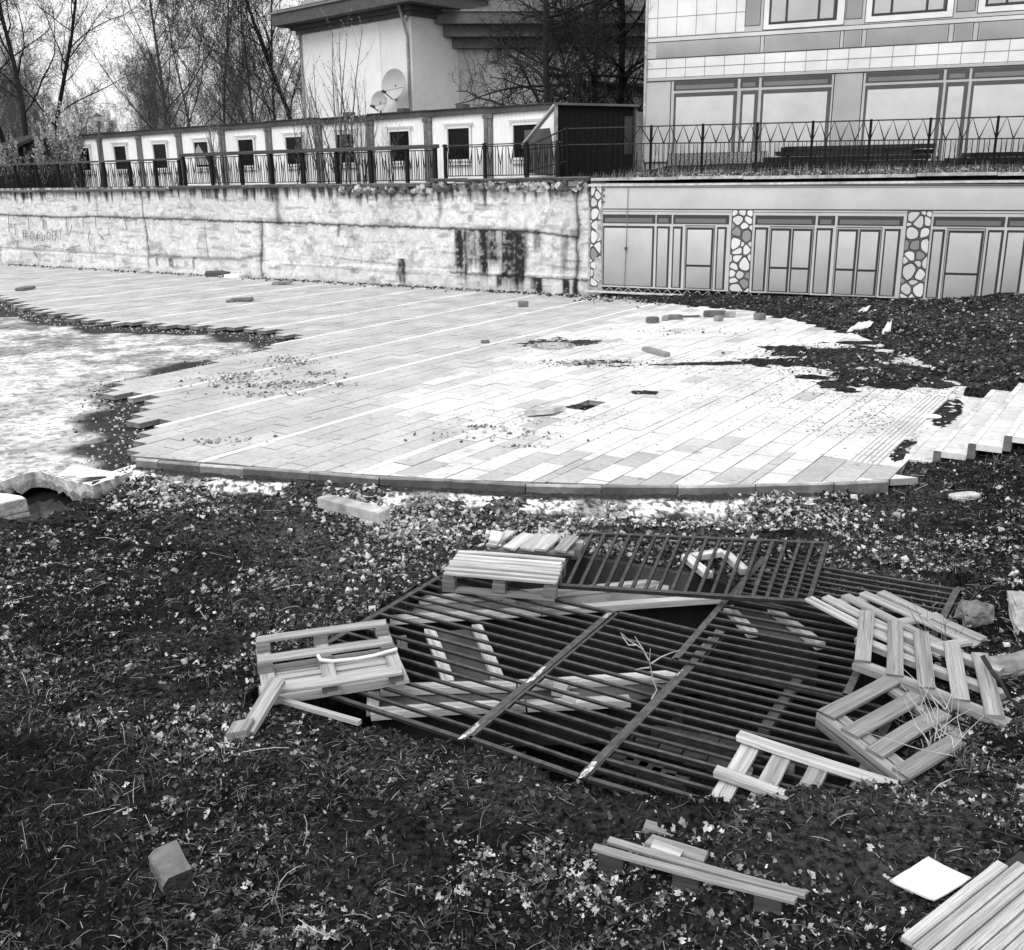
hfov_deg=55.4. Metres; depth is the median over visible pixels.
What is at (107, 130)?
bare tree
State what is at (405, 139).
window
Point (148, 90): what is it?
bare tree
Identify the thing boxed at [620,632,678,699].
branch
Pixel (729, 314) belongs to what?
brick
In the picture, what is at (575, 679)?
formwork board
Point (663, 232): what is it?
printed window
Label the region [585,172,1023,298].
covered wall
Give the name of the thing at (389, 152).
sapling
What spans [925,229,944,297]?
printed window
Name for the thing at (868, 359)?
bank leaves
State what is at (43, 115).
bare tree
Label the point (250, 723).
plank
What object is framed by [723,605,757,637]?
formwork board
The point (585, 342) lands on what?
dirt film
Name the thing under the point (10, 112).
bare tree
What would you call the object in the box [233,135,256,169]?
window
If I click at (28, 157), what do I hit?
leafy shrub
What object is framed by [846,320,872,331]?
paper scrap
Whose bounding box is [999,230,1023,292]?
printed window
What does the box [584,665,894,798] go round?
metal grate
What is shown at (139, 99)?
bare tree
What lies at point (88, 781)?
dark grass
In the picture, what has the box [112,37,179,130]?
bare tree
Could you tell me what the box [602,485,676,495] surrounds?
kerb stone
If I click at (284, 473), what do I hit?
kerb stone
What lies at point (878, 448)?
tactile paving
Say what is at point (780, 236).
printed door
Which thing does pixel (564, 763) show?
ground
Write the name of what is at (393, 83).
satellite dish
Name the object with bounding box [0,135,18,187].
leafy shrub
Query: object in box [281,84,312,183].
sapling
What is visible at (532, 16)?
dark tree
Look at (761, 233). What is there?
printed window
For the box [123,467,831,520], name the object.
mortar bed
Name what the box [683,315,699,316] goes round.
stick
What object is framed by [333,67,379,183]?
sapling
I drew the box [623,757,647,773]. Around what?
brick
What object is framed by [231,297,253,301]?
loose paver
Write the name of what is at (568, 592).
formwork board
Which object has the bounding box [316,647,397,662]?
rope
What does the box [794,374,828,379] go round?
soil patch
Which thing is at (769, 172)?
terrace litter
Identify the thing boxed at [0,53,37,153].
bare tree
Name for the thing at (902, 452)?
soil patch
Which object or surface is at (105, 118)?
bare tree
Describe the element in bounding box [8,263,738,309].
wall debris
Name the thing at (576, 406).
dirt film
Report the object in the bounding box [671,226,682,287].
printed window
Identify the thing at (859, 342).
soil patch
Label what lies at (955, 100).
printed window
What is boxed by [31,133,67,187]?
leafy shrub
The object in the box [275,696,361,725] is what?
lath
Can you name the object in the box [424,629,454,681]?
formwork board
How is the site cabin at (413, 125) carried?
on the terrace ground at (734, 166)
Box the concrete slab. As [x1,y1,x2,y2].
[0,493,29,519]
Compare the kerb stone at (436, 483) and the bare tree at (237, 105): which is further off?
the bare tree at (237, 105)
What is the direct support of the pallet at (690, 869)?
on the soil
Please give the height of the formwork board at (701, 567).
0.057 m
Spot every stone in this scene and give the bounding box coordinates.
[135,458,159,467]
[158,460,199,471]
[199,464,244,475]
[244,467,310,479]
[310,471,379,484]
[380,476,452,488]
[452,479,525,492]
[526,484,600,494]
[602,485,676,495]
[662,315,669,320]
[677,484,754,494]
[755,482,833,493]
[833,479,888,494]
[948,491,980,500]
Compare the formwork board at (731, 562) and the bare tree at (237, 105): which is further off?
the bare tree at (237, 105)
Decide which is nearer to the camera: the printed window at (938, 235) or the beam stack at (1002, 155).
the printed window at (938, 235)
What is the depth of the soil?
5.46 m
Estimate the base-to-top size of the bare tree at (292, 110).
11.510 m
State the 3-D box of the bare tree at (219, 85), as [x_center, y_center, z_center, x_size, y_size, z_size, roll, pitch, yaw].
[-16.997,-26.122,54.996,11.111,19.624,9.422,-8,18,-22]
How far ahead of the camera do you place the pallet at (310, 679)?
6.89 m
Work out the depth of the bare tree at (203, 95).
66.39 m
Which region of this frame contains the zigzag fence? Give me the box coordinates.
[566,116,1023,180]
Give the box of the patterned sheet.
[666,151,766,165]
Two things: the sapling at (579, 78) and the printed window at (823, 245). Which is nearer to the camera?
the printed window at (823, 245)
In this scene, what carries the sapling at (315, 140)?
on the terrace ground at (734, 166)
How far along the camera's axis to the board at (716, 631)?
8.00 m
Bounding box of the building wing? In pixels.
[434,0,645,167]
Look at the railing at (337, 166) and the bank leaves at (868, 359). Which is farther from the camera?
the railing at (337, 166)
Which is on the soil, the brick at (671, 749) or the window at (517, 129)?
the brick at (671, 749)
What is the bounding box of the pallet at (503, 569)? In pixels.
[442,550,565,601]
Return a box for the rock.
[954,599,993,626]
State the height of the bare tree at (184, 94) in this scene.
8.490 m
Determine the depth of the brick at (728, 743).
6.44 m
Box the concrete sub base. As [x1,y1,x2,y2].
[0,302,293,484]
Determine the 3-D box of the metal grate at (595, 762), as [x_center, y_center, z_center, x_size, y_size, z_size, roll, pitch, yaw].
[0.639,1.437,6.738,0.900,0.024,2.192,9,20,30]
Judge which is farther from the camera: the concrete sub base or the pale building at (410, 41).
the pale building at (410, 41)
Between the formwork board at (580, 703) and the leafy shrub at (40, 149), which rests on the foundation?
the formwork board at (580, 703)
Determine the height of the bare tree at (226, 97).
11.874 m
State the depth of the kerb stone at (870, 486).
9.96 m
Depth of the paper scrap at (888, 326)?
18.89 m
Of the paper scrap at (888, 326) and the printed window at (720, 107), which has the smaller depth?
the paper scrap at (888, 326)
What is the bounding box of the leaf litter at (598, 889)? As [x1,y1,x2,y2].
[0,445,1023,949]
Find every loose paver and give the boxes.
[15,286,35,290]
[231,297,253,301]
[272,280,292,284]
[524,405,565,415]
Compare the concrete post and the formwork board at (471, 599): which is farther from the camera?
the concrete post
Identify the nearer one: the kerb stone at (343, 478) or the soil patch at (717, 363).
the kerb stone at (343, 478)
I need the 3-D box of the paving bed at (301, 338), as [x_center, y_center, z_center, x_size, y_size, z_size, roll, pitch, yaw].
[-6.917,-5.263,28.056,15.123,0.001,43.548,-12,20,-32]
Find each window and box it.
[77,144,93,171]
[110,142,128,173]
[149,140,169,169]
[190,137,209,171]
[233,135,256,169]
[281,132,304,168]
[331,129,356,167]
[385,126,412,166]
[442,122,472,164]
[508,119,540,163]
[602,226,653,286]
[655,226,669,286]
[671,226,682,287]
[672,91,736,153]
[714,227,726,289]
[738,90,758,151]
[751,227,767,290]
[758,87,831,156]
[762,0,845,30]
[812,228,832,293]
[860,82,943,160]
[864,0,954,22]
[878,229,900,296]
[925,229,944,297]
[938,81,968,160]
[964,79,1023,157]
[977,0,1023,13]
[980,230,1003,295]
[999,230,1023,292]
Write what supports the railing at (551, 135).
on the retaining wall at (531, 234)
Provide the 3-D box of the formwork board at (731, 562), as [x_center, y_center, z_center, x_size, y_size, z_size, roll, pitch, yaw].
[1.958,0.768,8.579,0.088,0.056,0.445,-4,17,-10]
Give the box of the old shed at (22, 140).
[0,129,70,187]
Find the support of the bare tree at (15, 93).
on the terrace ground at (734, 166)
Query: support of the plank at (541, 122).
attached to the dark shed at (576, 115)
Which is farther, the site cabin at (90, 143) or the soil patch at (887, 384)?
the site cabin at (90, 143)
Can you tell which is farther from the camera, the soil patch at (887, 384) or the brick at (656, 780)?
the soil patch at (887, 384)
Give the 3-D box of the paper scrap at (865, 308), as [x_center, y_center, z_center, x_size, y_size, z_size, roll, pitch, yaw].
[7.524,-3.535,20.928,0.576,0.164,0.113,-15,22,-39]
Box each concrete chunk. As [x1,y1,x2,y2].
[489,530,504,542]
[989,650,1023,678]
[1007,590,1023,634]
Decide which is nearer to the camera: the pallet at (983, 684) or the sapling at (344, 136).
the pallet at (983, 684)
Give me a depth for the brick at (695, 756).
6.32 m
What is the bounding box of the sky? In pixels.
[0,0,303,139]
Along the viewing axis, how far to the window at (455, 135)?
29.39 m
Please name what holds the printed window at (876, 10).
in the wrapped building at (733, 61)
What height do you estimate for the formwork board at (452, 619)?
0.056 m
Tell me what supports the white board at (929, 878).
on the soil
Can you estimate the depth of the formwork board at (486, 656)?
7.42 m
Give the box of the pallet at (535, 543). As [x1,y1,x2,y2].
[486,530,583,559]
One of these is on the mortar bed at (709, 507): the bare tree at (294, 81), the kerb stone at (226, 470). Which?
the kerb stone at (226, 470)
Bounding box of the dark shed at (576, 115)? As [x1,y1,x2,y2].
[553,102,638,182]
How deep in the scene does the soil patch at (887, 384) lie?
14.70 m
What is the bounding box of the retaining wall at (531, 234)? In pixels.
[0,176,608,295]
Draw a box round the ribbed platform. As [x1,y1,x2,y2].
[901,851,1023,949]
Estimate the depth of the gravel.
9.50 m
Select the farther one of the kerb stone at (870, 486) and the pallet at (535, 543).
the kerb stone at (870, 486)
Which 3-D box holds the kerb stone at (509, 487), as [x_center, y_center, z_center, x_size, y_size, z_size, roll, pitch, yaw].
[-0.241,0.189,10.133,0.778,0.244,0.052,3,17,13]
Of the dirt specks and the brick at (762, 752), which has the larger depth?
the dirt specks
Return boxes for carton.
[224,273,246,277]
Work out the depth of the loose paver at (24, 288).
29.14 m
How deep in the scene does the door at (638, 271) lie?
25.19 m
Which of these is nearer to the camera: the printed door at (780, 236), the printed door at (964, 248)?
the printed door at (964, 248)
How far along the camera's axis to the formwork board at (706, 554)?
8.72 m
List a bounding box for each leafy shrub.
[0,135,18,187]
[3,144,33,185]
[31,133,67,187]
[36,122,82,186]
[42,95,93,186]
[61,125,97,154]
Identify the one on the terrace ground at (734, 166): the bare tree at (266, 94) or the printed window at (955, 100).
the bare tree at (266, 94)
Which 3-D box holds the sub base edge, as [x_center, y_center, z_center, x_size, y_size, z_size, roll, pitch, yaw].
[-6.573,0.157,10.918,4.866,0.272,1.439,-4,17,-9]
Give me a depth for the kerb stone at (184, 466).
10.95 m
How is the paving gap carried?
on the paving at (410, 357)
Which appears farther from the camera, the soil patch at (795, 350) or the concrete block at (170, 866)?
the soil patch at (795, 350)
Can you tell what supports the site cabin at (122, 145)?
on the terrace ground at (734, 166)
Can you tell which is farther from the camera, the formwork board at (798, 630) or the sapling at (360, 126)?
the sapling at (360, 126)
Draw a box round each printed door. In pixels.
[683,225,714,290]
[766,226,792,293]
[788,226,813,294]
[831,227,858,296]
[853,227,882,297]
[940,228,985,298]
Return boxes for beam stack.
[752,143,935,166]
[944,152,1023,163]
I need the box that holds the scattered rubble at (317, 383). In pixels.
[170,324,775,447]
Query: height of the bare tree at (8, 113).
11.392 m
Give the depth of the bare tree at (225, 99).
74.68 m
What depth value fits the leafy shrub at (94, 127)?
41.60 m
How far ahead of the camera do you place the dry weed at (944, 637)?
6.99 m
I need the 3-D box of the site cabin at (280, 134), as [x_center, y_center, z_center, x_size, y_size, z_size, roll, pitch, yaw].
[-5.974,-11.652,35.704,2.614,2.372,5.370,12,21,35]
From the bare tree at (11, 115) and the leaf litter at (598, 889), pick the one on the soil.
the leaf litter at (598, 889)
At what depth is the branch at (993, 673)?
6.10 m
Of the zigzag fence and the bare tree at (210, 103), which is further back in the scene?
the bare tree at (210, 103)
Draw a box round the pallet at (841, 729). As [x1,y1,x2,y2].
[815,675,969,783]
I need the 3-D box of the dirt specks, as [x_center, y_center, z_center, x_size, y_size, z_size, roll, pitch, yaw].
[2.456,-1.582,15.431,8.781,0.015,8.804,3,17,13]
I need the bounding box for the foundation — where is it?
[372,554,932,788]
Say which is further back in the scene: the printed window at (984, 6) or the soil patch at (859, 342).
the printed window at (984, 6)
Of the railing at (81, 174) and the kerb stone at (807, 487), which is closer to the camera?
the kerb stone at (807, 487)
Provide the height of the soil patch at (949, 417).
0.012 m
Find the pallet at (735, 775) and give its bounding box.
[710,730,897,802]
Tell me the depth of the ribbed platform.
4.32 m
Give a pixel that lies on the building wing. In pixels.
(450, 21)
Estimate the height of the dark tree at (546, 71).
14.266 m
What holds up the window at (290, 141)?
in the site cabin at (280, 134)
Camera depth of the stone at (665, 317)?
21.27 m
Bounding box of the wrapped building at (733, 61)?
[642,0,1023,182]
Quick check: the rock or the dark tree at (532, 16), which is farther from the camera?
the dark tree at (532, 16)
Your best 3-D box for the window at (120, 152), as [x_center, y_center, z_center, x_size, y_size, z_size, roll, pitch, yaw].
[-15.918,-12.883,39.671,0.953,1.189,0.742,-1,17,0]
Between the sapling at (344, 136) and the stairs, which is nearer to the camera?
the stairs
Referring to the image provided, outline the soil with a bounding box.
[0,376,1023,949]
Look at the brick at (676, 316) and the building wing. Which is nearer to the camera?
the brick at (676, 316)
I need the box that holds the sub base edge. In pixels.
[0,465,135,500]
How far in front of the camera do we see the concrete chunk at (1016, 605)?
7.33 m
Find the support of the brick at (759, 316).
on the paving at (410, 357)
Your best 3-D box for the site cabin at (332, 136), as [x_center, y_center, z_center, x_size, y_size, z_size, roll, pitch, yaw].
[-3.983,-11.303,34.254,2.460,2.494,5.370,12,21,35]
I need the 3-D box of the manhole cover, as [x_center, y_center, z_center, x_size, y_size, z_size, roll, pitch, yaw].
[0.770,-2.416,18.236,0.850,0.020,0.850,-1,17,0]
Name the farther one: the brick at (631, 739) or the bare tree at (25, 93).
the bare tree at (25, 93)
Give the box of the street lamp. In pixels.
[92,113,106,186]
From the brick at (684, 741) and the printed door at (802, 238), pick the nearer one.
the brick at (684, 741)
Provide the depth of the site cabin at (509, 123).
28.32 m
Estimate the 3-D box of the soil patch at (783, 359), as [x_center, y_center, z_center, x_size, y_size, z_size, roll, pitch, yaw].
[4.861,-1.923,16.416,2.380,0.034,0.805,-1,17,0]
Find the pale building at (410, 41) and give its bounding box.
[269,0,489,117]
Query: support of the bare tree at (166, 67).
on the terrace ground at (734, 166)
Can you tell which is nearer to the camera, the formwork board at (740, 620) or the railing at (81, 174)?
the formwork board at (740, 620)
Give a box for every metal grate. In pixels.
[291,574,614,742]
[467,610,721,780]
[557,531,828,605]
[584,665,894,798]
[671,600,876,697]
[729,556,960,636]
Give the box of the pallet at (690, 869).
[592,819,806,915]
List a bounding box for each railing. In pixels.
[0,158,182,187]
[179,144,438,185]
[442,140,561,178]
[523,128,566,176]
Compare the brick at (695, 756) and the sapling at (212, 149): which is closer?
the brick at (695, 756)
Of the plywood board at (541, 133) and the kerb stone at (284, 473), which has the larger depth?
the plywood board at (541, 133)
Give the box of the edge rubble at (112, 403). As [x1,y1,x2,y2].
[0,302,291,477]
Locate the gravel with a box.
[0,460,1023,680]
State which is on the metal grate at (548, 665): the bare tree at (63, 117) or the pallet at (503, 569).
the pallet at (503, 569)
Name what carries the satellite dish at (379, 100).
attached to the pale building at (410, 41)
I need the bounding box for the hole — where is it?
[14,487,77,522]
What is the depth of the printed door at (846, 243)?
23.11 m
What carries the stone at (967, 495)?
on the soil
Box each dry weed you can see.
[842,668,986,756]
[907,591,978,659]
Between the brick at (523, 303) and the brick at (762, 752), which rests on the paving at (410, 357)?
the brick at (523, 303)
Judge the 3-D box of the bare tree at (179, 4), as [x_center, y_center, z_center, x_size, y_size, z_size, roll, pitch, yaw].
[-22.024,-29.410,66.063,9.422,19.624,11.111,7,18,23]
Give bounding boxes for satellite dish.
[370,91,386,112]
[381,68,404,99]
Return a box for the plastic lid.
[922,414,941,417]
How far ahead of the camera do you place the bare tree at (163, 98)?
51.66 m
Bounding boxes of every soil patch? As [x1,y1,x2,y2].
[608,361,748,366]
[737,358,812,364]
[742,342,903,371]
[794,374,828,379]
[812,363,960,392]
[836,341,878,344]
[888,440,916,465]
[931,397,962,427]
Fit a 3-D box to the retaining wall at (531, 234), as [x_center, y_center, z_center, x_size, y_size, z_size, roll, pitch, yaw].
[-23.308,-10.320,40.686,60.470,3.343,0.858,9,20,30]
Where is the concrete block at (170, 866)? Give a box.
[148,839,193,895]
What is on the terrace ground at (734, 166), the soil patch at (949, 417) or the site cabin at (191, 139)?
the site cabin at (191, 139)
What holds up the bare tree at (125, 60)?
on the terrace ground at (734, 166)
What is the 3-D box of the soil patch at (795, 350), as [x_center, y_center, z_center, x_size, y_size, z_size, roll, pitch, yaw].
[5.410,-2.040,16.729,3.150,0.078,3.400,-1,17,0]
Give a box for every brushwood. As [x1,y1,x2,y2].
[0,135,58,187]
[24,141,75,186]
[63,166,91,185]
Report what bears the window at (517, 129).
in the site cabin at (509, 123)
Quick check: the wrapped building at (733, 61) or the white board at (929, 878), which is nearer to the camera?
the white board at (929, 878)
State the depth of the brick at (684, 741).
6.54 m
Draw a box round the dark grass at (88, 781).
[0,443,1023,949]
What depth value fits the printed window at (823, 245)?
23.32 m
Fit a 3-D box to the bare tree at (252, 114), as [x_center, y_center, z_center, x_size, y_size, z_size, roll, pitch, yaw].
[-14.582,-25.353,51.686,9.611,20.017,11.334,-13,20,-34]
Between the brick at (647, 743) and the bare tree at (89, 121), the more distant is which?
the bare tree at (89, 121)
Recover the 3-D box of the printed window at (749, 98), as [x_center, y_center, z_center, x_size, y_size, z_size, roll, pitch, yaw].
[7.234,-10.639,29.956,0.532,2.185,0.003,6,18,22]
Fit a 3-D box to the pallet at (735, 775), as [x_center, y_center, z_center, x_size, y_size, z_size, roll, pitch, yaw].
[1.585,1.777,5.409,0.923,0.158,0.727,10,20,31]
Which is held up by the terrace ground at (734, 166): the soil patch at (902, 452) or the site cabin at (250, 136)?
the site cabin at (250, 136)
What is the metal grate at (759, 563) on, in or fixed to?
on the soil
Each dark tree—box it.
[436,0,645,111]
[446,0,652,111]
[454,0,645,111]
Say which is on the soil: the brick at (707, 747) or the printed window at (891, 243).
the brick at (707, 747)
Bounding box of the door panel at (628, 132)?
[624,116,632,153]
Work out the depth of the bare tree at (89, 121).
90.25 m
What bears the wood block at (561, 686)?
on the foundation
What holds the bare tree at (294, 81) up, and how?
on the terrace ground at (734, 166)
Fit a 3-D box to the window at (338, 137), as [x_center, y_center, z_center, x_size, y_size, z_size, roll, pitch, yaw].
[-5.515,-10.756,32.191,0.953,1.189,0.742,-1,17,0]
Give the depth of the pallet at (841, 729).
5.89 m
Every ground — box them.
[509,404,750,799]
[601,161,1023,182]
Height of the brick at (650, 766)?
0.070 m
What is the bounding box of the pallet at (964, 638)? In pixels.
[805,590,986,658]
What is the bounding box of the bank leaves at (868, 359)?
[715,341,987,391]
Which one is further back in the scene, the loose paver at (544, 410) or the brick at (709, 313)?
the brick at (709, 313)
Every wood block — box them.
[502,598,517,607]
[551,681,569,696]
[561,690,579,710]
[655,584,668,597]
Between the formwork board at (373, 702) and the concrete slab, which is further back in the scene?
the concrete slab
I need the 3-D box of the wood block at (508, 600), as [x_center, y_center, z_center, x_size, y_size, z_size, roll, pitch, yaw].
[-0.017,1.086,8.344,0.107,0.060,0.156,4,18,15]
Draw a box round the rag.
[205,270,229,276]
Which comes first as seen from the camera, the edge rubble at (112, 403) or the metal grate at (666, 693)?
the metal grate at (666, 693)
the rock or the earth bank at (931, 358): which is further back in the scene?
the earth bank at (931, 358)
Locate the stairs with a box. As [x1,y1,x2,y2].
[909,378,1023,463]
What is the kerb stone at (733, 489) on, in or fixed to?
on the mortar bed at (709, 507)
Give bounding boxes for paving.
[0,264,969,491]
[846,395,948,464]
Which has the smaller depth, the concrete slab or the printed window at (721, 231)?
the concrete slab
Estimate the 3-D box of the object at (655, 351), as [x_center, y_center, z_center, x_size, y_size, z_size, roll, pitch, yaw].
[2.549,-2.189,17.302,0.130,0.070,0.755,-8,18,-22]
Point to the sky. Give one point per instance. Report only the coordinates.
(109, 42)
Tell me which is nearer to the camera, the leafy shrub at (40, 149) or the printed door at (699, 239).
the printed door at (699, 239)
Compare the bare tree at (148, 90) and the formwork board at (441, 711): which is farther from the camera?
the bare tree at (148, 90)
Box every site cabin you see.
[67,133,100,186]
[96,131,142,186]
[135,125,179,185]
[175,124,224,185]
[219,121,269,184]
[265,117,318,183]
[315,112,369,183]
[367,108,428,182]
[425,104,489,182]
[486,102,644,182]
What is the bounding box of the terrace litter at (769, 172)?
[590,166,1023,182]
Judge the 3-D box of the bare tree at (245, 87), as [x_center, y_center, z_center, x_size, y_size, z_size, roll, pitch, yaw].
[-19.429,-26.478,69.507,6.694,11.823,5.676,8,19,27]
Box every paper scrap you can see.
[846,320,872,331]
[859,305,869,311]
[882,320,891,333]
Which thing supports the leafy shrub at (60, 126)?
on the terrace ground at (734, 166)
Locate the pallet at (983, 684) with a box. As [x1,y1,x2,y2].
[852,610,1012,726]
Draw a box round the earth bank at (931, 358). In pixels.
[599,291,1023,394]
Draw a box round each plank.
[226,677,285,740]
[521,104,554,148]
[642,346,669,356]
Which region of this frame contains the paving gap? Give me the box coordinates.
[578,405,595,410]
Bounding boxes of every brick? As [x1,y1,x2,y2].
[518,301,528,306]
[610,751,637,767]
[611,727,636,742]
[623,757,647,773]
[635,735,660,753]
[636,761,663,779]
[646,316,658,322]
[649,767,676,784]
[651,725,676,741]
[658,744,684,760]
[662,773,689,791]
[669,314,682,319]
[673,729,697,747]
[682,750,708,768]
[695,733,720,752]
[703,310,725,316]
[706,757,729,772]
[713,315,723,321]
[718,738,740,756]
[724,311,735,317]
[753,313,765,319]
[754,750,764,761]
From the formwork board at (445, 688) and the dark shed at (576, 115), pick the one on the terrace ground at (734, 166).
the dark shed at (576, 115)
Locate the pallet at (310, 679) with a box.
[256,619,409,704]
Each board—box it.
[366,691,379,715]
[370,699,525,720]
[380,680,516,696]
[389,606,541,624]
[396,635,407,647]
[419,588,542,604]
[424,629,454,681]
[472,624,502,680]
[518,670,676,690]
[524,128,552,175]
[526,694,630,711]
[541,597,720,616]
[557,579,659,596]
[681,553,712,578]
[690,548,723,560]
[691,629,724,662]
[721,550,746,574]
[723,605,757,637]
[758,674,805,734]
[768,609,825,649]
[889,856,971,900]
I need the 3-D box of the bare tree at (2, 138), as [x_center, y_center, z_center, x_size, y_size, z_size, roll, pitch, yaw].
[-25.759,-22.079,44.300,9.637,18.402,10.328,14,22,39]
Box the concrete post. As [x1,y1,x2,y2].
[317,494,389,522]
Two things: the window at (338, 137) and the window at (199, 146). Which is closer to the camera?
the window at (338, 137)
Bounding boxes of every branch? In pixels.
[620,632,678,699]
[980,655,1023,710]
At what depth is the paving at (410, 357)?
14.47 m
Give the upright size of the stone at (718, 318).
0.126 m
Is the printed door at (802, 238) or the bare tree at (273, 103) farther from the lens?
the bare tree at (273, 103)
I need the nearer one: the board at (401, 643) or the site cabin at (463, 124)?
the board at (401, 643)
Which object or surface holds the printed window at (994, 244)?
in the covered wall at (927, 239)
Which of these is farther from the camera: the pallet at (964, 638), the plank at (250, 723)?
the pallet at (964, 638)
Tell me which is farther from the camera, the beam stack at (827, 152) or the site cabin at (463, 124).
the site cabin at (463, 124)
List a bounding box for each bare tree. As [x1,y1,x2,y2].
[0,0,85,135]
[0,0,101,151]
[0,0,182,138]
[0,11,54,144]
[0,27,94,138]
[0,41,43,143]
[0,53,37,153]
[0,56,31,139]
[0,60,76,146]
[0,70,33,153]
[0,79,28,138]
[1,33,64,140]
[1,57,62,148]
[27,82,67,138]
[41,91,83,140]
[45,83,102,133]
[56,0,298,128]
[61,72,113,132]
[72,101,96,133]
[87,106,114,131]
[92,101,118,131]
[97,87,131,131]
[100,50,197,130]
[101,19,189,131]
[102,0,265,126]
[109,50,195,129]
[112,0,284,125]
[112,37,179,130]
[114,44,201,129]
[129,9,217,130]
[134,0,301,122]
[136,0,302,122]
[156,63,216,126]
[177,78,227,122]
[180,0,302,118]
[182,77,240,125]
[192,29,267,123]
[199,63,261,123]
[209,48,266,124]
[210,19,288,123]
[220,43,298,119]
[226,31,288,121]
[227,65,271,122]
[274,54,302,118]
[281,52,303,119]
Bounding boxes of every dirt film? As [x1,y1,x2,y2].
[514,337,601,346]
[564,360,628,365]
[566,404,583,408]
[630,390,658,394]
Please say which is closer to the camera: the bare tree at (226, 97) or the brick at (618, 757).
the brick at (618, 757)
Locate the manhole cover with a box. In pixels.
[530,342,575,349]
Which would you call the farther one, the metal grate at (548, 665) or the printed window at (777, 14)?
the printed window at (777, 14)
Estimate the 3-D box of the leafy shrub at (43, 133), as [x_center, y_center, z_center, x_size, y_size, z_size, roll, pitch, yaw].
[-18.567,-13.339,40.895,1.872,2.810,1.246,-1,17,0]
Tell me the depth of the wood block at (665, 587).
8.50 m
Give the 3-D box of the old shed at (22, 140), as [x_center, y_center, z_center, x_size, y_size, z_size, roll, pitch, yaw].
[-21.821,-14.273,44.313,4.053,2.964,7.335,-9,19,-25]
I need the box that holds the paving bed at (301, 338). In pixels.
[1,273,909,480]
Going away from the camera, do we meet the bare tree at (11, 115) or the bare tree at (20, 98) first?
the bare tree at (20, 98)
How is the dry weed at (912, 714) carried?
on the soil
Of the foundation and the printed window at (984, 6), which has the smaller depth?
the foundation
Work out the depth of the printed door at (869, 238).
22.92 m
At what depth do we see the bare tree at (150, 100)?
55.62 m
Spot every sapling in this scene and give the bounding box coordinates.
[195,91,230,184]
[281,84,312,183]
[282,43,332,182]
[308,5,372,183]
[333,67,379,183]
[377,117,404,182]
[565,35,596,102]
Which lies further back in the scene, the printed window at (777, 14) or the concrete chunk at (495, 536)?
the printed window at (777, 14)
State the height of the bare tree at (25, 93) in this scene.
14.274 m
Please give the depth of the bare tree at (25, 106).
78.30 m
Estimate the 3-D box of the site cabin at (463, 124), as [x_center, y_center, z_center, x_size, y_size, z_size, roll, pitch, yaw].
[-0.086,-10.507,31.452,2.409,2.494,5.370,12,21,35]
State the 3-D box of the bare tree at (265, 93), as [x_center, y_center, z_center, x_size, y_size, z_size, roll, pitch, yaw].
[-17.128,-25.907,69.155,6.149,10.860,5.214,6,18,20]
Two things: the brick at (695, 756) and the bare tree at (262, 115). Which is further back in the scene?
the bare tree at (262, 115)
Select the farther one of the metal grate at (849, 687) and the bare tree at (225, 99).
the bare tree at (225, 99)
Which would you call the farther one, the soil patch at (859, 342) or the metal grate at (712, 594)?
the soil patch at (859, 342)
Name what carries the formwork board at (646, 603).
on the foundation
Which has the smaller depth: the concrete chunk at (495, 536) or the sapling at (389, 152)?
the concrete chunk at (495, 536)
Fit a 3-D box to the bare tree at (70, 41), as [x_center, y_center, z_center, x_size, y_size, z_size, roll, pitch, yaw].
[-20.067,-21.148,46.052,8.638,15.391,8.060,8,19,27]
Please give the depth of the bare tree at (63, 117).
88.11 m
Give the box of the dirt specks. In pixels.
[430,332,963,455]

